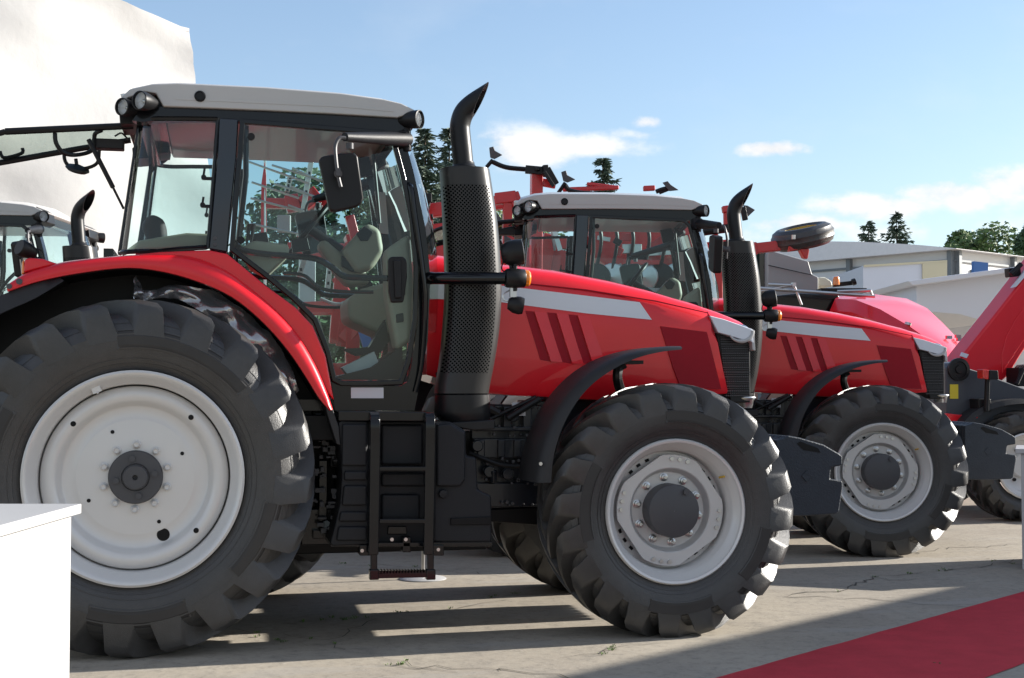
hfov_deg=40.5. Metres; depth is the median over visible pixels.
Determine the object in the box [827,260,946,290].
trade stand
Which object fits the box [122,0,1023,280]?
sky
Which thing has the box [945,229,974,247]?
broadleaf tree
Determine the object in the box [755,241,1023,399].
exhibition hall
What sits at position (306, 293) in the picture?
advertising column
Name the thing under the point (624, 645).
pavement cracks
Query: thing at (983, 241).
broadleaf tree
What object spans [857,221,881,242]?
spruce tree
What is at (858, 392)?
tractor
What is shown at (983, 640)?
carpet
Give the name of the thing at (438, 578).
flag stand
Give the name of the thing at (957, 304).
trade stand
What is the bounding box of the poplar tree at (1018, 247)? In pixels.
[1012,226,1023,255]
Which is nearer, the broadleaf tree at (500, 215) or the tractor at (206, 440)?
the tractor at (206, 440)
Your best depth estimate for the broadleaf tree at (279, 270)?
54.00 m
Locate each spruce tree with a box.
[387,128,444,385]
[428,128,452,235]
[586,158,621,192]
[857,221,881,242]
[880,211,914,243]
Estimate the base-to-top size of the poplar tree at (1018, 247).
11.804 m
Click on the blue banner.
(976, 266)
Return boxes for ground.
[69,410,1023,677]
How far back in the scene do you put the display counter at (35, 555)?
4.19 m
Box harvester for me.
[756,252,961,356]
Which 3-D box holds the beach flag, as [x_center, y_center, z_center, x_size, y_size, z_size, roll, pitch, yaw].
[-3.183,-0.155,17.788,0.093,4.335,0.074,0,-2,-12]
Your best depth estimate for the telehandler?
14.51 m
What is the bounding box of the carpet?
[717,591,1023,677]
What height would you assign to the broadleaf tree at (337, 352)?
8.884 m
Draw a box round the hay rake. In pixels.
[249,161,381,380]
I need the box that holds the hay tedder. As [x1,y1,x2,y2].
[703,205,834,297]
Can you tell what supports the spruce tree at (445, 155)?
on the ground
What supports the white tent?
on the ground
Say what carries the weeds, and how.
on the ground
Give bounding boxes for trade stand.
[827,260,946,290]
[863,267,1023,388]
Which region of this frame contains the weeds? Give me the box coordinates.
[254,559,1014,664]
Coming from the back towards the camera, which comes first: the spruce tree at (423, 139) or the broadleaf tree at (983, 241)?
the broadleaf tree at (983, 241)
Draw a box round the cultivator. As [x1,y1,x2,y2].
[425,147,677,268]
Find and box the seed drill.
[542,227,725,292]
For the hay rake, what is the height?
3.654 m
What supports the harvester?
on the ground
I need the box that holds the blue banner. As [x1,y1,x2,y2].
[971,261,987,272]
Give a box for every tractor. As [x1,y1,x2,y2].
[0,82,842,657]
[0,190,104,295]
[388,183,1015,556]
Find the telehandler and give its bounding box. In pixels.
[928,259,1023,520]
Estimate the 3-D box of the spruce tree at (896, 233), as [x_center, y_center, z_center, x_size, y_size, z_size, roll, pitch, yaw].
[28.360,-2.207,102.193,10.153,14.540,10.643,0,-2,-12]
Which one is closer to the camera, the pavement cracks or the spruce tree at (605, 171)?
the pavement cracks
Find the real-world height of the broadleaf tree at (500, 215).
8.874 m
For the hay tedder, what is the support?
on the ground
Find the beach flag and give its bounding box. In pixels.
[261,161,266,284]
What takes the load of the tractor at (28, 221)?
on the ground
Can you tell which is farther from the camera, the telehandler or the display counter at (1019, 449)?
the telehandler
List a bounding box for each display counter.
[0,504,80,677]
[1015,445,1023,568]
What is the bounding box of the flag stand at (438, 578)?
[399,551,445,581]
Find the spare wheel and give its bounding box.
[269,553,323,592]
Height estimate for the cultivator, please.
4.125 m
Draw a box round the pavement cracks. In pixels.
[227,544,1013,677]
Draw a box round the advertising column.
[299,260,315,301]
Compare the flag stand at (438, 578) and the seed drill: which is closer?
the flag stand at (438, 578)
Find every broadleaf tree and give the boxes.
[228,243,344,361]
[237,167,440,362]
[496,210,566,247]
[943,221,1018,254]
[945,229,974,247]
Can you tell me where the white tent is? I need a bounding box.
[0,0,210,293]

